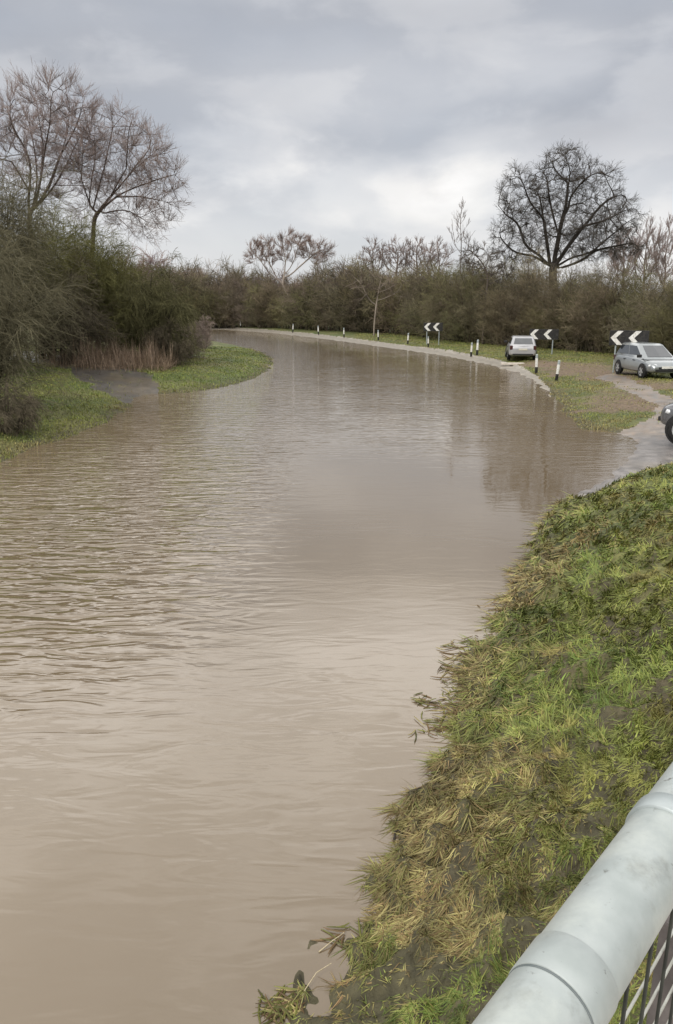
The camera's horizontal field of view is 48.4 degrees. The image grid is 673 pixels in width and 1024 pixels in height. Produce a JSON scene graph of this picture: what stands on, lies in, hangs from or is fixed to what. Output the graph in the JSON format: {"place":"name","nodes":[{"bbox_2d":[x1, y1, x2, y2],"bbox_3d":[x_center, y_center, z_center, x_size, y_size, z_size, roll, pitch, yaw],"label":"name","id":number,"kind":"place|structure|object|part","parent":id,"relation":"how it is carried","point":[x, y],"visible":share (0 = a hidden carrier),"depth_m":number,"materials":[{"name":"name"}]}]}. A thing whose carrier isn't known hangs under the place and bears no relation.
{"place":"outdoors","nodes":[
{"label":"outdoors","id":0,"kind":"place"},
{"bbox_2d":[10,352,159,403],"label":"path","id":1,"kind":"structure","parent":0,"point":[114,376],"depth_m":32.76,"materials":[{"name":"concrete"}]},
{"bbox_2d":[0,329,638,1023],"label":"water","id":2,"kind":"structure","parent":0,"point":[232,617],"depth_m":8.18,"materials":[{"name":"brown liquid"}]},
{"bbox_2d":[319,932,343,952],"bbox_3d":[-0.027,2.512,4.370,0.190,0.023,0.009,-12,20,-38],"label":"straw","id":3,"kind":"object","parent":2,"relation":"on","point":[329,943],"visible":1,"depth_m":4.35,"materials":[{"name":"beige plant"}]},
{"bbox_2d":[252,597,507,1023],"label":"floating grass","id":4,"kind":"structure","parent":2,"relation":"on","point":[272,1009],"depth_m":4.46,"materials":[{"name":"green plant"}]},
{"bbox_2d":[0,324,672,1023],"bbox_3d":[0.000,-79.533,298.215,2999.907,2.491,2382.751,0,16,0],"label":"ground","id":5,"kind":"structure","parent":0,"point":[410,960],"depth_m":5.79,"materials":[{"name":"green plant"}]},
{"bbox_2d":[0,378,51,437],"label":"bramble bush","id":6,"kind":"object","parent":5,"relation":"on","point":[10,419],"visible":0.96,"depth_m":20.18,"materials":[{"name":"brown plant"}]},
{"bbox_2d":[0,203,103,423],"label":"bramble bush","id":7,"kind":"object","parent":5,"relation":"on","point":[8,368],"visible":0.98,"depth_m":22.55,"materials":[{"name":"green plant"}]},
{"bbox_2d":[0,140,104,373],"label":"hawthorn bush","id":8,"kind":"object","parent":5,"relation":"on","point":[10,213],"visible":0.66,"depth_m":31.62,"materials":[{"name":"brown plant"}]},
{"bbox_2d":[0,184,116,360],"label":"hawthorn bush","id":9,"kind":"object","parent":5,"relation":"on","point":[74,231],"visible":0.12,"depth_m":38.73,"materials":[{"name":"green plant"}]},
{"bbox_2d":[0,57,117,343],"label":"tall tree","id":10,"kind":"object","parent":5,"relation":"on","point":[43,145],"visible":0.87,"depth_m":39.63,"materials":[{"name":"brown plant"}]},
{"bbox_2d":[19,244,131,366],"bbox_3d":[-13.590,-9.689,36.710,7.043,6.569,7.014,0,16,0],"label":"hawthorn bush","id":11,"kind":"object","parent":5,"relation":"on","point":[90,325],"visible":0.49,"depth_m":36.85,"materials":[{"name":"green plant"}]},
{"bbox_2d":[24,196,154,356],"bbox_3d":[-14.402,-12.815,41.413,8.459,8.768,9.667,4,16,14],"label":"hawthorn bush","id":12,"kind":"object","parent":5,"relation":"on","point":[109,252],"visible":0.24,"depth_m":39.62,"materials":[{"name":"green plant"}]},
{"bbox_2d":[33,328,187,373],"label":"dry reeds","id":13,"kind":"object","parent":5,"relation":"on","point":[124,360],"visible":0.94,"depth_m":37.00,"materials":[{"name":"brown plant"}]},
{"bbox_2d":[63,236,173,354],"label":"hawthorn bush","id":14,"kind":"object","parent":5,"relation":"on","point":[124,273],"visible":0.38,"depth_m":40.30,"materials":[{"name":"green plant"}]},
{"bbox_2d":[55,90,195,351],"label":"tall tree","id":15,"kind":"object","parent":5,"relation":"on","point":[121,140],"visible":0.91,"depth_m":41.60,"materials":[{"name":"brown plant"}]},
{"bbox_2d":[0,345,273,461],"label":"bank grass","id":16,"kind":"structure","parent":5,"relation":"on","point":[40,394],"depth_m":31.14,"materials":[{"name":"green plant"}]},
{"bbox_2d":[100,248,214,364],"bbox_3d":[-9.657,-10.751,40.399,6.845,6.727,5.479,0,16,0],"label":"hawthorn bush","id":17,"kind":"object","parent":5,"relation":"on","point":[159,312],"visible":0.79,"depth_m":39.54,"materials":[{"name":"green plant"}]},
{"bbox_2d":[138,317,198,365],"bbox_3d":[-8.884,-8.628,39.507,3.490,3.368,2.710,0,16,0],"label":"bush","id":18,"kind":"object","parent":5,"relation":"on","point":[158,332],"visible":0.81,"depth_m":39.05,"materials":[{"name":"brown plant"}]},
{"bbox_2d":[171,322,208,359],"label":"bush","id":19,"kind":"object","parent":5,"relation":"on","point":[198,342],"visible":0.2,"depth_m":43.76,"materials":[{"name":"brown plant"}]},
{"bbox_2d":[189,313,216,348],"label":"bush","id":20,"kind":"object","parent":5,"relation":"on","point":[208,330],"visible":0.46,"depth_m":58.24,"materials":[{"name":"brown plant"}]},
{"bbox_2d":[243,224,337,325],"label":"willow tree","id":21,"kind":"object","parent":5,"relation":"on","point":[303,247],"visible":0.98,"depth_m":114.93,"materials":[{"name":"brown plant"}]},
{"bbox_2d":[135,252,458,336],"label":"thicket","id":22,"kind":"object","parent":5,"relation":"on","point":[322,304],"visible":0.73,"depth_m":98.87,"materials":[{"name":"brown plant"}]},
{"bbox_2d":[101,241,499,312],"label":"distant wood","id":23,"kind":"object","parent":5,"relation":"on","point":[254,278],"visible":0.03,"depth_m":134.08,"materials":[{"name":"brown plant"}]},
{"bbox_2d":[298,963,331,1004],"bbox_3d":[-0.131,2.562,4.079,0.044,0.081,0.268,13,20,40],"label":"straw","id":24,"kind":"object","parent":5,"relation":"on","point":[313,977],"visible":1,"depth_m":4.11,"materials":[{"name":"beige plant"}]},
{"bbox_2d":[351,236,388,272],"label":"tree","id":25,"kind":"object","parent":5,"relation":"on","point":[379,257],"visible":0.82,"depth_m":111.27,"materials":[{"name":"brown plant"}]},
{"bbox_2d":[336,257,411,335],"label":"ash tree","id":26,"kind":"object","parent":5,"relation":"on","point":[374,286],"visible":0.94,"depth_m":80.43,"materials":[{"name":"brown plant"}]},
{"bbox_2d":[380,235,413,276],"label":"tree","id":27,"kind":"object","parent":5,"relation":"on","point":[398,257],"visible":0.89,"depth_m":111.57,"materials":[{"name":"brown plant"}]},
{"bbox_2d":[399,233,436,272],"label":"tree","id":28,"kind":"object","parent":5,"relation":"on","point":[423,249],"visible":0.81,"depth_m":111.29,"materials":[{"name":"brown plant"}]},
{"bbox_2d":[424,323,442,344],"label":"chevron sign","id":29,"kind":"object","parent":5,"relation":"on","point":[433,327],"visible":0.95,"depth_m":64.89,"materials":[{"name":"black metal"}]},
{"bbox_2d":[418,235,454,280],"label":"tree","id":30,"kind":"object","parent":5,"relation":"on","point":[436,254],"visible":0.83,"depth_m":111.50,"materials":[{"name":"brown plant"}]},
{"bbox_2d":[447,198,474,273],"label":"poplar tree","id":31,"kind":"object","parent":5,"relation":"on","point":[461,206],"visible":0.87,"depth_m":69.50,"materials":[{"name":"brown plant"}]},
{"bbox_2d":[476,340,478,354],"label":"verge post","id":32,"kind":"object","parent":5,"relation":"on","point":[477,347],"visible":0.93,"depth_m":52.72,"materials":[{"name":"white plastic"}]},
{"bbox_2d":[456,238,515,342],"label":"thorn tree","id":33,"kind":"object","parent":5,"relation":"on","point":[487,273],"visible":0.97,"depth_m":62.74,"materials":[{"name":"brown plant"}]},
{"bbox_2d":[501,362,524,364],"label":"concrete slab","id":34,"kind":"structure","parent":5,"relation":"on","point":[504,363],"depth_m":44.85,"materials":[{"name":"beige concrete"}]},
{"bbox_2d":[354,333,672,431],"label":"verge grass","id":35,"kind":"structure","parent":5,"relation":"on","point":[569,379],"depth_m":35.78,"materials":[{"name":"green plant"}]},
{"bbox_2d":[504,335,536,359],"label":"estate car","id":36,"kind":"object","parent":5,"relation":"on","point":[521,345],"visible":0.93,"depth_m":46.40,"materials":[{"name":"silver metal"}]},
{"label":"rear window","id":37,"kind":"part","parent":36,"relation":"part of","materials":[{"name":"grey glass"}]},
{"bbox_2d":[391,246,672,354],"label":"hedgerow","id":38,"kind":"object","parent":5,"relation":"on","point":[580,315],"visible":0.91,"depth_m":58.24,"materials":[{"name":"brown plant"}]},
{"bbox_2d":[535,354,537,372],"bbox_3d":[10.508,-7.709,39.345,0.150,1.150,0.150,-15,21,-38],"label":"verge post","id":39,"kind":"object","parent":5,"relation":"on","point":[536,364],"visible":0.93,"depth_m":39.28,"materials":[{"name":"white plastic"}]},
{"bbox_2d":[529,329,558,353],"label":"chevron sign","id":40,"kind":"object","parent":5,"relation":"on","point":[545,334],"visible":0.85,"depth_m":51.41,"materials":[{"name":"black metal"}]},
{"bbox_2d":[555,360,560,380],"bbox_3d":[10.535,-6.664,35.695,0.147,1.127,0.147,4,17,-1],"label":"verge post","id":41,"kind":"object","parent":5,"relation":"on","point":[557,371],"visible":0.94,"depth_m":35.62,"materials":[{"name":"white plastic"}]},
{"bbox_2d":[486,139,651,291],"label":"oak tree","id":42,"kind":"object","parent":5,"relation":"on","point":[597,224],"visible":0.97,"depth_m":66.60,"materials":[{"name":"brown plant"}]},
{"bbox_2d":[606,223,644,301],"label":"birch tree","id":43,"kind":"object","parent":5,"relation":"on","point":[623,260],"visible":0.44,"depth_m":89.63,"materials":[{"name":"brown plant"}]},
{"bbox_2d":[609,330,649,373],"bbox_3d":[14.653,-7.996,37.716,1.850,2.240,0.112,6,17,21],"label":"chevron sign","id":44,"kind":"object","parent":5,"relation":"on","point":[618,337],"visible":0.7,"depth_m":37.50,"materials":[{"name":"black metal"}]},
{"bbox_2d":[613,342,672,377],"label":"hatchback car","id":45,"kind":"object","parent":5,"relation":"on","point":[643,359],"visible":1,"depth_m":35.28,"materials":[{"name":"silver metal"}]},
{"bbox_3d":[14.208,-8.051,36.952,0.137,0.407,1.289,-1,16,-4],"label":"side window","id":46,"kind":"part","parent":45,"relation":"part of","materials":[{"name":"grey glass"}]},
{"bbox_3d":[14.292,-7.731,35.797,0.136,0.408,1.463,-1,16,-4],"label":"side window","id":47,"kind":"part","parent":45,"relation":"part of","materials":[{"name":"grey glass"}]},
{"bbox_2d":[630,214,666,290],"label":"birch tree","id":48,"kind":"object","parent":5,"relation":"on","point":[650,231],"visible":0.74,"depth_m":89.35,"materials":[{"name":"brown plant"}]},
{"bbox_2d":[649,215,672,284],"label":"birch tree","id":49,"kind":"object","parent":5,"relation":"on","point":[666,245],"visible":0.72,"depth_m":89.89,"materials":[{"name":"brown plant"}]},
{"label":"bridge deck","id":50,"kind":"structure","parent":5,"relation":"on","visible":0},
{"bbox_2d":[472,762,672,1023],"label":"guard railing","id":51,"kind":"object","parent":50,"relation":"on","point":[581,958],"visible":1,"depth_m":0.77,"materials":[{"name":"metal"}]},
{"bbox_2d":[646,914,672,1023],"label":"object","id":52,"kind":"object","parent":51,"relation":"attached to","point":[656,979],"depth_m":1.27,"materials":[{"name":"grey metal"}]},
{"bbox_2d":[0,0,672,304],"label":"sky","id":53,"kind":"structure","parent":0,"point":[344,122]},
{"bbox_2d":[205,326,550,396],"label":"road","id":54,"kind":"structure","parent":0,"point":[494,362],"depth_m":60.41,"materials":[{"name":"grey asphalt"}]},
{"bbox_2d":[578,373,672,495],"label":"driveway","id":55,"kind":"structure","parent":0,"point":[654,446],"depth_m":20.57,"materials":[{"name":"concrete"}]},
{"bbox_2d":[658,402,672,443],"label":"dark car","id":56,"kind":"object","parent":55,"relation":"on","point":[665,417],"visible":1,"depth_m":19.08,"materials":[{"name":"grey paint"}]}
]}

